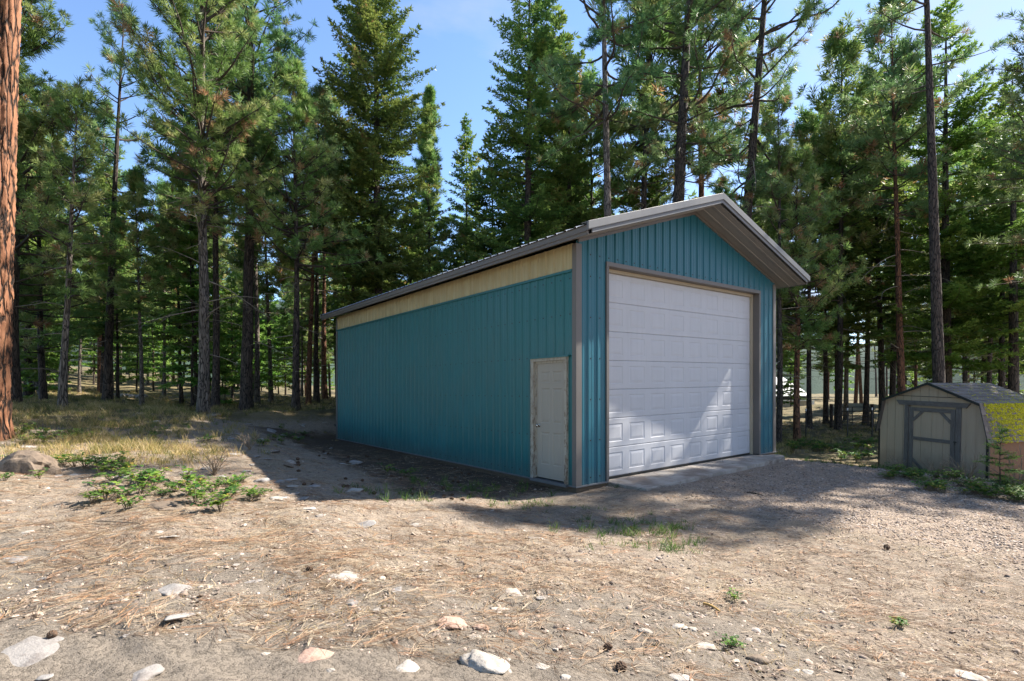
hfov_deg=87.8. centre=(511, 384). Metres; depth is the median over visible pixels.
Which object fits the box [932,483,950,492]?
leafy plant
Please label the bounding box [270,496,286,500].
stone
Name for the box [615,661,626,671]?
pine cone
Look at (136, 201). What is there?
pine tree
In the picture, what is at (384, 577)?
pebbles
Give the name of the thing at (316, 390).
pine tree
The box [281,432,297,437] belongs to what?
leafy plant
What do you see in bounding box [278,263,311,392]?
pine tree
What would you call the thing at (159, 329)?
fir tree
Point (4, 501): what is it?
stone
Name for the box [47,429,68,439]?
leafy plant
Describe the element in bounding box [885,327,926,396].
fir tree
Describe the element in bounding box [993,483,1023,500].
leafy plant
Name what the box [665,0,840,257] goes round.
pine tree
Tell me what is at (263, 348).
fir tree
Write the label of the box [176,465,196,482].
leafy plant
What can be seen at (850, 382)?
fir tree
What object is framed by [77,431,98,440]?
leafy plant
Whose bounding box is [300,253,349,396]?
pine tree
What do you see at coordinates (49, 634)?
pine cone
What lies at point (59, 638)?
stone
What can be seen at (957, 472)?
leafy plant
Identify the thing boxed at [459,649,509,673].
stone
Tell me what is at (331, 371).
fir tree
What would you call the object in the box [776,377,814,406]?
house
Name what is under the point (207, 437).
leafy plant
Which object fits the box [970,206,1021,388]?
pine tree
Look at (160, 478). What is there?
leafy plant
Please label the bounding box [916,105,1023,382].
fir tree
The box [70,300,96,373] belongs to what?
fir tree
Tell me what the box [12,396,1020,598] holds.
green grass
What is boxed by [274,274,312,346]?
pine tree
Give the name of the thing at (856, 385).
pine tree
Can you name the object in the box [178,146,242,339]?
pine tree
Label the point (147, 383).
pine tree
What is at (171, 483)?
leafy plant
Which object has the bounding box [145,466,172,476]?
leafy plant
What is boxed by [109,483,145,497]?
leafy plant
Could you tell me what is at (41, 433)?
leafy plant
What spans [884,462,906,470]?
leafy plant
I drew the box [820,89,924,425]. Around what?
pine tree
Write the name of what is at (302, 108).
pine tree
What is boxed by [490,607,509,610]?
stone
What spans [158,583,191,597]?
stone
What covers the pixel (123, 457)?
leafy plant
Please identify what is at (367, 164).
fir tree
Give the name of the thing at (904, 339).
fir tree
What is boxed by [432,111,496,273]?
fir tree
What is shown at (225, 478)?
leafy plant
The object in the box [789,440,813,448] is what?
leafy plant
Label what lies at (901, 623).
leafy plant
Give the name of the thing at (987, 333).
fir tree
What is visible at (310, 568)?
pine cone
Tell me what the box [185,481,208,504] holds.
leafy plant
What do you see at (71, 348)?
fir tree
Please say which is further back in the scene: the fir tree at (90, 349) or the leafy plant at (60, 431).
the fir tree at (90, 349)
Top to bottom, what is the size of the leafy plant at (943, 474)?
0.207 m
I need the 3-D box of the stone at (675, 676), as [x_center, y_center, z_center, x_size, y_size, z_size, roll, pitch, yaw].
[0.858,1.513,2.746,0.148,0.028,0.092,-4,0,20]
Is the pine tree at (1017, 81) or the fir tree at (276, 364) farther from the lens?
the fir tree at (276, 364)
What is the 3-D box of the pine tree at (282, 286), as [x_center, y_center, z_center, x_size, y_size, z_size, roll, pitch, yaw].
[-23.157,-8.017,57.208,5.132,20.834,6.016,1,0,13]
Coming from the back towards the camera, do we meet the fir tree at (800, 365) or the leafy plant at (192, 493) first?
the fir tree at (800, 365)
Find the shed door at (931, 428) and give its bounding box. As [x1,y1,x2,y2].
[908,405,956,473]
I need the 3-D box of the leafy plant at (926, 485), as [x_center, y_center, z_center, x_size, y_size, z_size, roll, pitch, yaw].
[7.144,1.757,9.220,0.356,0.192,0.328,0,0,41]
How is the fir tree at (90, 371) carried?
on the ground at (96, 656)
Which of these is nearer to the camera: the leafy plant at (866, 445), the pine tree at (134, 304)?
the leafy plant at (866, 445)
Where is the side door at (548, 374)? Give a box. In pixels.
[529,355,570,487]
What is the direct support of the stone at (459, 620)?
on the ground at (96, 656)
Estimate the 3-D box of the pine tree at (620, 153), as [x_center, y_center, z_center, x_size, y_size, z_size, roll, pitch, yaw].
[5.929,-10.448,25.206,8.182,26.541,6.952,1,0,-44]
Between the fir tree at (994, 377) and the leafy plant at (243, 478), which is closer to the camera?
the leafy plant at (243, 478)
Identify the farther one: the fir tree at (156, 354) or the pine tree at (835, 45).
the fir tree at (156, 354)
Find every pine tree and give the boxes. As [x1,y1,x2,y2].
[0,0,21,440]
[11,0,139,403]
[15,80,145,409]
[16,79,127,400]
[18,96,68,255]
[19,103,34,248]
[20,147,78,385]
[20,212,73,388]
[29,167,75,375]
[50,217,102,393]
[59,0,164,400]
[66,96,150,391]
[80,213,143,354]
[88,166,189,405]
[89,268,141,391]
[98,0,296,413]
[114,263,143,383]
[132,270,172,385]
[133,0,284,407]
[134,176,195,383]
[136,194,198,395]
[140,252,189,382]
[148,124,234,402]
[174,0,319,410]
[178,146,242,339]
[186,202,242,340]
[207,59,384,410]
[212,67,311,403]
[220,242,282,395]
[221,270,242,390]
[225,149,306,401]
[259,145,358,402]
[263,82,355,405]
[269,240,311,365]
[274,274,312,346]
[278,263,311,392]
[280,255,327,396]
[285,86,356,398]
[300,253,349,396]
[304,357,306,395]
[312,296,333,394]
[322,144,387,312]
[383,225,401,292]
[443,222,480,270]
[525,0,680,216]
[552,56,639,225]
[561,120,617,214]
[574,0,718,210]
[589,0,771,207]
[621,0,781,204]
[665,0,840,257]
[710,172,738,205]
[742,87,834,444]
[755,142,871,441]
[756,101,863,428]
[786,9,902,430]
[816,313,829,398]
[818,117,885,420]
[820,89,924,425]
[830,0,972,392]
[843,275,877,403]
[853,259,885,402]
[854,0,1008,382]
[854,49,975,395]
[863,311,883,396]
[872,311,888,395]
[888,224,953,386]
[925,127,1006,382]
[949,7,1023,291]
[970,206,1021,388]
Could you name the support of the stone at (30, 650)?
on the ground at (96, 656)
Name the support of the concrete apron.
on the ground at (96, 656)
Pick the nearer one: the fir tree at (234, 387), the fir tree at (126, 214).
the fir tree at (234, 387)
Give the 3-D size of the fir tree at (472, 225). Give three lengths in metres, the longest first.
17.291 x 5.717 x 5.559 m
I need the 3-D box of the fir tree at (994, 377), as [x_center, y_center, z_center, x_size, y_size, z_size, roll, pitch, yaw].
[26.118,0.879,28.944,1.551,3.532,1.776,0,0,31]
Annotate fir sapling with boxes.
[974,424,1023,487]
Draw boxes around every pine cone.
[46,630,57,638]
[305,566,312,572]
[603,642,612,649]
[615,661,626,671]
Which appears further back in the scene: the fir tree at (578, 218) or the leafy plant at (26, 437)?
the fir tree at (578, 218)
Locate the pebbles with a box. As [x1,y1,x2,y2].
[0,421,1023,680]
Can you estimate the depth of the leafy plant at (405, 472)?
9.86 m
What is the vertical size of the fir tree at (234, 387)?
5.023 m
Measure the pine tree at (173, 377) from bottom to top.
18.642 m
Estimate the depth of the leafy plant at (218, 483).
6.72 m
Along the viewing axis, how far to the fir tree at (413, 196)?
29.72 m
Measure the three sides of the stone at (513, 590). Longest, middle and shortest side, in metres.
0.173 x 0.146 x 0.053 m
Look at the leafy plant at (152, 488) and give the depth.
6.28 m
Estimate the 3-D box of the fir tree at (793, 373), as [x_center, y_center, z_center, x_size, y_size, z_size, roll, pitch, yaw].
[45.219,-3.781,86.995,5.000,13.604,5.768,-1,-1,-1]
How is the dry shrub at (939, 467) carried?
on the ground at (96, 656)
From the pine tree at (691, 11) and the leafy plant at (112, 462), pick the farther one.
the pine tree at (691, 11)
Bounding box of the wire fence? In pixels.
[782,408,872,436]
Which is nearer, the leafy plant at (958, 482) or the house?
the leafy plant at (958, 482)
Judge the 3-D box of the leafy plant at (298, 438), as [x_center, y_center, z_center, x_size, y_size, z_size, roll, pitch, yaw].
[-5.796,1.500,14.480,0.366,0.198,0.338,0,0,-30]
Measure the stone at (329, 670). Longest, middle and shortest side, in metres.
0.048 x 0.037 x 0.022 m
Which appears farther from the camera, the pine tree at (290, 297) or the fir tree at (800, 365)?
the fir tree at (800, 365)
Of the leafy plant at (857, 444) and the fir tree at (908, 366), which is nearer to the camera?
the leafy plant at (857, 444)
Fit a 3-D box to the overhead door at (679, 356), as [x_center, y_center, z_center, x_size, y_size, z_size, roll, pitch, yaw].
[3.604,-0.187,11.070,5.050,3.769,0.064,0,0,-38]
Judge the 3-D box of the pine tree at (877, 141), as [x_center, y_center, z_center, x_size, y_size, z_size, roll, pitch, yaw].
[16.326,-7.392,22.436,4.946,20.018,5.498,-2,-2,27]
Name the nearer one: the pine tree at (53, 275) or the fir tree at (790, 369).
the pine tree at (53, 275)
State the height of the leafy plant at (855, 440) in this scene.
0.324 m
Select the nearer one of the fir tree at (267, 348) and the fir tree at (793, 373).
the fir tree at (267, 348)
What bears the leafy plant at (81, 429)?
on the ground at (96, 656)
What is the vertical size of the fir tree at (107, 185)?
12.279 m
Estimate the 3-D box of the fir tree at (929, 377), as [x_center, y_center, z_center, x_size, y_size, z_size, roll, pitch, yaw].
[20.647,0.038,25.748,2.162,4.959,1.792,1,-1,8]
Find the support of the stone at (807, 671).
on the ground at (96, 656)
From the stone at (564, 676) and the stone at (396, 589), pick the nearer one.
the stone at (564, 676)
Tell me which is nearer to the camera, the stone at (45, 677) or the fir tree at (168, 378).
the stone at (45, 677)
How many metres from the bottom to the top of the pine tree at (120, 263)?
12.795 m
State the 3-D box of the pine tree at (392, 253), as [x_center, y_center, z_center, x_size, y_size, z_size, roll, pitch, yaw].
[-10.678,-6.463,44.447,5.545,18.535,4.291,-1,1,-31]
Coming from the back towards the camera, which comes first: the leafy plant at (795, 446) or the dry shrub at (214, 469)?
the leafy plant at (795, 446)
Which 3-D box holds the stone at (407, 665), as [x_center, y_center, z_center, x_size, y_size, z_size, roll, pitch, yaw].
[-0.517,1.401,2.599,0.126,0.050,0.167,4,2,34]
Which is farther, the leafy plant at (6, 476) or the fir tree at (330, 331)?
the fir tree at (330, 331)
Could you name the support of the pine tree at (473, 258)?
on the ground at (96, 656)
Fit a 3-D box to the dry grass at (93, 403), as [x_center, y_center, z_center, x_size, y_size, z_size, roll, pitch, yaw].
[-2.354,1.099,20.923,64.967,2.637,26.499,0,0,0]
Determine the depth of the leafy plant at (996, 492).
8.54 m
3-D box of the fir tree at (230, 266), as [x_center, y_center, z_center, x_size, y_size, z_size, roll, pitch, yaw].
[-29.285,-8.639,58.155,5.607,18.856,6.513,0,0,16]
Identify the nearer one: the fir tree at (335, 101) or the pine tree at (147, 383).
the fir tree at (335, 101)
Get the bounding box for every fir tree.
[19,174,87,395]
[19,306,55,383]
[19,338,36,398]
[20,348,51,396]
[21,325,59,390]
[24,276,73,364]
[49,313,93,378]
[49,347,73,389]
[56,159,149,393]
[68,318,114,384]
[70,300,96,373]
[74,335,113,368]
[77,207,153,397]
[86,333,130,380]
[92,340,126,373]
[93,206,140,380]
[119,287,162,392]
[121,283,174,390]
[122,329,143,373]
[122,334,135,377]
[129,322,151,378]
[132,302,170,380]
[136,175,220,403]
[154,217,238,406]
[154,308,177,372]
[155,319,175,381]
[161,325,190,388]
[169,266,191,376]
[171,280,239,401]
[172,259,229,385]
[189,268,233,361]
[210,272,254,397]
[210,339,240,403]
[219,276,240,388]
[220,315,240,392]
[221,275,273,390]
[225,221,264,342]
[236,306,273,374]
[239,294,277,382]
[259,286,292,390]
[260,306,281,389]
[263,244,320,393]
[265,314,289,393]
[271,304,304,394]
[272,314,305,394]
[282,321,312,389]
[285,80,370,396]
[291,0,458,329]
[300,257,334,389]
[312,356,334,395]
[313,222,357,359]
[334,196,393,317]
[386,190,434,284]
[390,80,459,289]
[392,171,447,289]
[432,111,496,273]
[442,124,523,272]
[456,0,590,258]
[460,193,483,259]
[491,4,614,239]
[511,162,540,245]
[521,44,614,237]
[611,97,674,213]
[728,135,819,354]
[735,98,837,378]
[776,314,793,404]
[776,334,804,384]
[776,334,805,406]
[783,312,811,373]
[783,341,805,376]
[787,94,886,423]
[793,113,883,420]
[805,311,843,400]
[811,313,843,372]
[817,64,963,414]
[820,343,853,390]
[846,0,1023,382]
[864,304,928,391]
[870,239,930,382]
[870,240,930,383]
[884,309,930,384]
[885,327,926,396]
[909,276,975,374]
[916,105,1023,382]
[923,347,960,382]
[925,119,1023,382]
[929,84,1023,387]
[954,57,1023,392]
[960,332,980,382]
[975,338,1023,393]
[983,375,996,382]
[1019,339,1023,381]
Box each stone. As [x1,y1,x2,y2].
[0,450,60,474]
[1,500,14,503]
[1,556,26,563]
[1,636,59,666]
[35,673,53,680]
[45,636,63,641]
[132,664,164,680]
[146,501,188,510]
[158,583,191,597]
[164,612,195,620]
[203,439,217,441]
[244,579,262,582]
[253,478,271,482]
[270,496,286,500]
[286,484,300,487]
[298,496,308,500]
[298,647,333,662]
[303,507,315,509]
[307,484,320,487]
[326,668,334,672]
[330,571,366,584]
[346,599,358,605]
[348,488,363,491]
[358,520,375,527]
[391,586,401,591]
[396,659,419,671]
[410,523,423,526]
[436,616,467,628]
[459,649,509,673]
[468,635,481,639]
[472,624,489,630]
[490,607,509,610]
[505,588,522,596]
[535,595,548,599]
[536,663,549,669]
[560,674,570,679]
[637,628,652,632]
[669,672,692,680]
[672,623,683,628]
[696,642,716,649]
[746,654,768,664]
[802,669,813,674]
[898,671,909,677]
[954,669,986,680]
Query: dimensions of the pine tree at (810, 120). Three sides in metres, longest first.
16.857 x 4.977 x 4.374 m
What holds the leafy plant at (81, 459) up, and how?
on the ground at (96, 656)
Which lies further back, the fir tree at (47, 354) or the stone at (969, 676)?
the fir tree at (47, 354)
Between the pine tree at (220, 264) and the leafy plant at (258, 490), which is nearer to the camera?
the leafy plant at (258, 490)
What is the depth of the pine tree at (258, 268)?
24.97 m
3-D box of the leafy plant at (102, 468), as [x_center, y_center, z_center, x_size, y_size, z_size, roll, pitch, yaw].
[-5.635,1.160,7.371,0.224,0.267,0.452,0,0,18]
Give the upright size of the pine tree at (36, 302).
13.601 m
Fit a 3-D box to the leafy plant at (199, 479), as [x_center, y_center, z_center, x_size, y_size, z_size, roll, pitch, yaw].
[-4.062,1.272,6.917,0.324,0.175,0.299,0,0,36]
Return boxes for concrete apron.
[607,454,784,490]
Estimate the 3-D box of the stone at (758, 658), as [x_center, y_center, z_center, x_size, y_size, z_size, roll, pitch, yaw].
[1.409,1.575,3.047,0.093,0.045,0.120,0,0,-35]
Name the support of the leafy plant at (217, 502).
on the ground at (96, 656)
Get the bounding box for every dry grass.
[0,384,877,469]
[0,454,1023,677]
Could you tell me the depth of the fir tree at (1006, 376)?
30.41 m
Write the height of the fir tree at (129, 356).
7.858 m
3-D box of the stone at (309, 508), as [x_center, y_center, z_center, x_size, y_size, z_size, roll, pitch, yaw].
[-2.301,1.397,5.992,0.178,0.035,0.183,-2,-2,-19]
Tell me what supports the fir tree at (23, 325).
on the ground at (96, 656)
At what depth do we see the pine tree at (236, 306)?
43.54 m
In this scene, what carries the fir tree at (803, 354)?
on the ground at (96, 656)
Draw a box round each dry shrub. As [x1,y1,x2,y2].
[193,444,229,475]
[234,431,261,449]
[883,455,907,468]
[915,457,952,477]
[943,447,996,478]
[982,444,1023,485]
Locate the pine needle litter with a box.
[0,409,1023,680]
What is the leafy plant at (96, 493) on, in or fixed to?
on the ground at (96, 656)
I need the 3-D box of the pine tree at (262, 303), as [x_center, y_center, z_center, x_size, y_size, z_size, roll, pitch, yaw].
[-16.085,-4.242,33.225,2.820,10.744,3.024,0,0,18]
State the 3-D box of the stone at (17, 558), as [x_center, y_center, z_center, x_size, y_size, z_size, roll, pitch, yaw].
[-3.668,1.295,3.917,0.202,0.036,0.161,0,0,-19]
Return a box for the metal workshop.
[320,193,809,492]
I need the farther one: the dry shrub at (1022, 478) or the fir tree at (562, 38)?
the fir tree at (562, 38)
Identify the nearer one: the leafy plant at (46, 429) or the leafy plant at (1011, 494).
the leafy plant at (1011, 494)
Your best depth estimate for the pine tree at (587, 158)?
33.90 m
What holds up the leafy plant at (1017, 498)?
on the ground at (96, 656)
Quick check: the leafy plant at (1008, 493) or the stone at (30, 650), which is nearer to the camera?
the stone at (30, 650)
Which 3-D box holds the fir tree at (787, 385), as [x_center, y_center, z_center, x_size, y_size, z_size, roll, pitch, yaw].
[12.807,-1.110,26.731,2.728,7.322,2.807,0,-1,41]
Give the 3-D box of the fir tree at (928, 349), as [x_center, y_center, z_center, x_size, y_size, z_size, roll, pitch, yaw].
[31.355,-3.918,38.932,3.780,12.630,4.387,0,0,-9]
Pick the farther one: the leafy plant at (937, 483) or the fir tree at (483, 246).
the fir tree at (483, 246)
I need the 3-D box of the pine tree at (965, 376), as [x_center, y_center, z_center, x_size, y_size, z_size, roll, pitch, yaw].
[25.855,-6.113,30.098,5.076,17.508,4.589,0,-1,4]
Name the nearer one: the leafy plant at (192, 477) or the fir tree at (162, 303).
the leafy plant at (192, 477)
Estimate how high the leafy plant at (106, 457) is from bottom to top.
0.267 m
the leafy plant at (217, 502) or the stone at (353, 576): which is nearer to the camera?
the stone at (353, 576)
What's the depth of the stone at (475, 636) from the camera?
2.94 m
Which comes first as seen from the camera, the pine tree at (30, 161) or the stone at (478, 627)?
the stone at (478, 627)
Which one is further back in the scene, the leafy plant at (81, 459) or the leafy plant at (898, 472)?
the leafy plant at (898, 472)
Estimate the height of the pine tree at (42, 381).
12.824 m
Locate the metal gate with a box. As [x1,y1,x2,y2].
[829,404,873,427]
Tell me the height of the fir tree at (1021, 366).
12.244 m
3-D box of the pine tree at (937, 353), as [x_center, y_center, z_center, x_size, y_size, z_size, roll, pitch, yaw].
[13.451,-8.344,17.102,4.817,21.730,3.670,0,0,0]
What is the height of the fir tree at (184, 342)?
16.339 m
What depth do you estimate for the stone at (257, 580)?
3.57 m
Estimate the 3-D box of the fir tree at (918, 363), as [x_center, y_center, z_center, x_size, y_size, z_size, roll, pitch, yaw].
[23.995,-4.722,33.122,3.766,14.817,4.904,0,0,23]
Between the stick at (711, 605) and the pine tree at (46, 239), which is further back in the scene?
the pine tree at (46, 239)
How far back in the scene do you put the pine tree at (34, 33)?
17.92 m
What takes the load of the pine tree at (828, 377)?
on the ground at (96, 656)
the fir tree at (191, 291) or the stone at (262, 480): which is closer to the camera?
the stone at (262, 480)
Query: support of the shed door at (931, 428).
in the barn shed
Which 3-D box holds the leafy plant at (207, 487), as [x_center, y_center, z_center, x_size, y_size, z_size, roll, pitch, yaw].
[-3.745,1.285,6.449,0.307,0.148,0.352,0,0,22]
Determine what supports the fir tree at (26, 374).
on the ground at (96, 656)
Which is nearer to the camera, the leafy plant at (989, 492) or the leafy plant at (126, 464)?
the leafy plant at (126, 464)
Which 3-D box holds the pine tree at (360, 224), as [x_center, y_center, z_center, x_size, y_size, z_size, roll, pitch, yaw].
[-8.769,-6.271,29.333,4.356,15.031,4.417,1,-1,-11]
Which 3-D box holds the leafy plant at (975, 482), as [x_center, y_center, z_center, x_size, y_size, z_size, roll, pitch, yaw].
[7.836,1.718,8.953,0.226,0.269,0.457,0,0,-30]
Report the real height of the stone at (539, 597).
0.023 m
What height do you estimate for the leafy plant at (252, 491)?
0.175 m
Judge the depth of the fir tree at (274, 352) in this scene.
101.06 m
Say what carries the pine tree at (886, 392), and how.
on the ground at (96, 656)
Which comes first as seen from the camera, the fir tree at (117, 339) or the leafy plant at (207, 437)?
the leafy plant at (207, 437)
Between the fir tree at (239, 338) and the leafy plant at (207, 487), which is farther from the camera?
the fir tree at (239, 338)
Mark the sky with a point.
(457, 37)
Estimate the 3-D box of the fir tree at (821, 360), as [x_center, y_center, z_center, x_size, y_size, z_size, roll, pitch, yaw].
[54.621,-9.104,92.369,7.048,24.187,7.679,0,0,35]
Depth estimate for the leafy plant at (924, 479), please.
9.67 m
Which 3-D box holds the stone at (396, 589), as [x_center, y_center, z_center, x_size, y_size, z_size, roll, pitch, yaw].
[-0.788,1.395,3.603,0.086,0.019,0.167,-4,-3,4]
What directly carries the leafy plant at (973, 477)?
on the ground at (96, 656)
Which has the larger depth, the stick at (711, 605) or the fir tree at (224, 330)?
the fir tree at (224, 330)
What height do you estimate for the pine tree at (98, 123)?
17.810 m
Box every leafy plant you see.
[0,472,14,480]
[14,428,29,433]
[16,434,40,442]
[20,423,34,431]
[24,431,49,436]
[24,467,49,478]
[31,427,50,433]
[38,435,54,440]
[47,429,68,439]
[50,454,75,464]
[55,429,70,434]
[60,450,84,466]
[65,455,100,466]
[72,428,84,436]
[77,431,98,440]
[77,488,109,502]
[82,456,106,468]
[82,479,135,501]
[87,459,122,474]
[89,454,124,469]
[92,458,136,470]
[93,465,136,480]
[104,461,133,470]
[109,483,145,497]
[113,494,148,510]
[114,451,129,462]
[114,465,149,478]
[124,472,164,493]
[126,471,147,484]
[139,468,167,485]
[139,483,176,495]
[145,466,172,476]
[147,431,161,437]
[163,480,186,491]
[175,474,204,496]
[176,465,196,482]
[183,482,216,492]
[185,476,210,486]
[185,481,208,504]
[190,486,237,512]
[194,490,224,501]
[197,434,216,439]
[202,478,225,491]
[212,474,242,483]
[219,484,247,497]
[226,471,253,482]
[226,474,244,494]
[241,485,272,496]
[241,486,270,500]
[254,439,271,445]
[267,434,279,439]
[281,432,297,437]
[292,436,304,442]
[376,463,398,475]
[393,467,420,476]
[715,631,745,647]
[726,587,742,602]
[788,440,800,452]
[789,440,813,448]
[797,437,818,444]
[811,440,821,451]
[830,443,849,450]
[834,448,846,460]
[844,442,861,449]
[844,449,875,458]
[845,437,870,444]
[851,452,863,462]
[855,443,874,451]
[860,439,877,445]
[877,464,901,471]
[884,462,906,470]
[884,471,898,478]
[889,616,909,627]
[895,468,917,476]
[902,472,918,478]
[911,480,935,489]
[916,476,945,482]
[926,469,959,479]
[928,479,951,489]
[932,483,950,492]
[936,479,951,491]
[944,467,966,480]
[948,478,967,486]
[951,486,968,493]
[960,475,984,481]
[961,477,992,491]
[963,484,985,493]
[964,481,996,493]
[966,481,996,496]
[976,491,1003,498]
[979,485,1004,497]
[979,487,998,497]
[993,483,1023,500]
[997,489,1019,499]
[999,487,1023,497]
[1002,495,1021,501]
[1009,484,1023,491]
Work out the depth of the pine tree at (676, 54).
25.37 m
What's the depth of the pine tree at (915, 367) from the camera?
36.40 m
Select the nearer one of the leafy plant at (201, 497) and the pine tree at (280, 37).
the leafy plant at (201, 497)
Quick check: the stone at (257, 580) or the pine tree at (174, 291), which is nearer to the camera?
the stone at (257, 580)
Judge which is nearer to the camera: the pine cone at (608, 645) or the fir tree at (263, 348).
the pine cone at (608, 645)
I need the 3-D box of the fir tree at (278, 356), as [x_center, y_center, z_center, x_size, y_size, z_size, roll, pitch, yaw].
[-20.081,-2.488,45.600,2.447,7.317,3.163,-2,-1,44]
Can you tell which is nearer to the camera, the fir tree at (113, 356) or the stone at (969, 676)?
the stone at (969, 676)
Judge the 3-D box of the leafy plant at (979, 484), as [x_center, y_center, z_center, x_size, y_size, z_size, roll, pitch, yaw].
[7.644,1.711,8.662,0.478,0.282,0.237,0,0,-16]
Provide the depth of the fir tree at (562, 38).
29.56 m
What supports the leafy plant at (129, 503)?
on the ground at (96, 656)
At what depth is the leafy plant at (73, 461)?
8.02 m
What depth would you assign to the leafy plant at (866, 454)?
15.26 m
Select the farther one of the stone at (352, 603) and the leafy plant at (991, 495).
the leafy plant at (991, 495)
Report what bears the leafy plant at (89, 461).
on the ground at (96, 656)
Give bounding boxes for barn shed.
[875,382,1023,480]
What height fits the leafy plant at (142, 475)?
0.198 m
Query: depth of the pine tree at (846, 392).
33.86 m
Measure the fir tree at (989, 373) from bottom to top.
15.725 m
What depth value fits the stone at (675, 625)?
3.43 m
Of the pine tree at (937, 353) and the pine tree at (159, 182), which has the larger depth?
the pine tree at (159, 182)
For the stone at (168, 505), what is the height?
0.085 m
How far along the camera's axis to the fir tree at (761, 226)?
28.91 m
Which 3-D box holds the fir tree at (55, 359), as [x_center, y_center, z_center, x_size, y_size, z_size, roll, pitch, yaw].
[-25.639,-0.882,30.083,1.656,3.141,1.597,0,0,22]
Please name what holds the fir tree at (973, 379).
on the ground at (96, 656)
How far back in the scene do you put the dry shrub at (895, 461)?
12.02 m
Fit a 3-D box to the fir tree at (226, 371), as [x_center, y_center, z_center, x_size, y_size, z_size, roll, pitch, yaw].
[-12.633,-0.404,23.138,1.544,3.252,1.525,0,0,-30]
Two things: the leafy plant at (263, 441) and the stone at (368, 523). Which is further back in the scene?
the leafy plant at (263, 441)
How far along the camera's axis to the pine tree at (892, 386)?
28.49 m
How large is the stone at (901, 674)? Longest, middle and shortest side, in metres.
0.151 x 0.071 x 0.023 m
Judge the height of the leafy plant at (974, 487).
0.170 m
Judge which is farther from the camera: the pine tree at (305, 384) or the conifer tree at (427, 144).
the pine tree at (305, 384)
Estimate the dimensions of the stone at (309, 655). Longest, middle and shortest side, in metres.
0.198 x 0.167 x 0.044 m
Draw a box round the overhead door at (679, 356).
[609,273,749,477]
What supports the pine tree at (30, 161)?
on the ground at (96, 656)
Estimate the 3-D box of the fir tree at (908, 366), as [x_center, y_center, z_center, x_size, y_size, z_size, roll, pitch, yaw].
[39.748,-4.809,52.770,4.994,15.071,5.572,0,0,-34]
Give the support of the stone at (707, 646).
on the ground at (96, 656)
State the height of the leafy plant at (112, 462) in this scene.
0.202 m
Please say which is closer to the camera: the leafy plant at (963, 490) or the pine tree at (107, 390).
the leafy plant at (963, 490)
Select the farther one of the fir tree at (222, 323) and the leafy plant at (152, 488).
the fir tree at (222, 323)
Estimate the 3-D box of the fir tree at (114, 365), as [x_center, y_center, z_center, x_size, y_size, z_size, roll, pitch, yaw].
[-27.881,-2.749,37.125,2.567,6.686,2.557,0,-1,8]
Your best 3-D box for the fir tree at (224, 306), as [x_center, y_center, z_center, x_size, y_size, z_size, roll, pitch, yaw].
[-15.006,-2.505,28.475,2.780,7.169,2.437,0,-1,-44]
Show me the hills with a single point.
(817, 388)
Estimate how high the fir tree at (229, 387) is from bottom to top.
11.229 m
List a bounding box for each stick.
[96,520,213,528]
[703,602,720,611]
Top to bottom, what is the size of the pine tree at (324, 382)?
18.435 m
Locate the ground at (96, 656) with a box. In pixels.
[0,366,1023,680]
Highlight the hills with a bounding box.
[70,291,1023,394]
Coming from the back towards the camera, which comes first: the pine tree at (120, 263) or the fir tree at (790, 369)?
the fir tree at (790, 369)
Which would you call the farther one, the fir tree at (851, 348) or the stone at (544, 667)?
the fir tree at (851, 348)
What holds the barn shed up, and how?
on the ground at (96, 656)
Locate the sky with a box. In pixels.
[20,0,1023,343]
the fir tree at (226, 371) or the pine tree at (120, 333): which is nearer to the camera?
the fir tree at (226, 371)
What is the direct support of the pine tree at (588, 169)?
on the ground at (96, 656)
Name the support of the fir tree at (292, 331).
on the ground at (96, 656)
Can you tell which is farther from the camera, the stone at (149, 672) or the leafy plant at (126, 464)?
the leafy plant at (126, 464)
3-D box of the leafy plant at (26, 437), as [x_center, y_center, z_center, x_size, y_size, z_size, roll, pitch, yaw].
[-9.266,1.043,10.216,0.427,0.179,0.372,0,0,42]
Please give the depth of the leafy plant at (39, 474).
6.97 m
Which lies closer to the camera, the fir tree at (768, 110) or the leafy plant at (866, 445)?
the leafy plant at (866, 445)
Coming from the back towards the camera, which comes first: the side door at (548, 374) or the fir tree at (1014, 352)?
the fir tree at (1014, 352)
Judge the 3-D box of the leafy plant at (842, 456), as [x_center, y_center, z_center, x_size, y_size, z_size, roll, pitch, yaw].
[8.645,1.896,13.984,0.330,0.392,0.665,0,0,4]
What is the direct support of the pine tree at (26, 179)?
on the ground at (96, 656)
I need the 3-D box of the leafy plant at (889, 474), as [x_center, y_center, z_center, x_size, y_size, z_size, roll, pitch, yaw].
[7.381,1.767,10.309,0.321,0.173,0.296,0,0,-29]
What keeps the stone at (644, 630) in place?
on the ground at (96, 656)
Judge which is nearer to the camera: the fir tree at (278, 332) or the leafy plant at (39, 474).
the leafy plant at (39, 474)
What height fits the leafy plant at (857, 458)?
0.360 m
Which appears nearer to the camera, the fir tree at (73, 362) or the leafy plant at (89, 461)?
the leafy plant at (89, 461)
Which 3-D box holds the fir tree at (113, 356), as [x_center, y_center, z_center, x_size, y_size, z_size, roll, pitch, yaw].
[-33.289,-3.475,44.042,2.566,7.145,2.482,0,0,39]
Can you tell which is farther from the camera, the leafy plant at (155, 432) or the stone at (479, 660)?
the leafy plant at (155, 432)

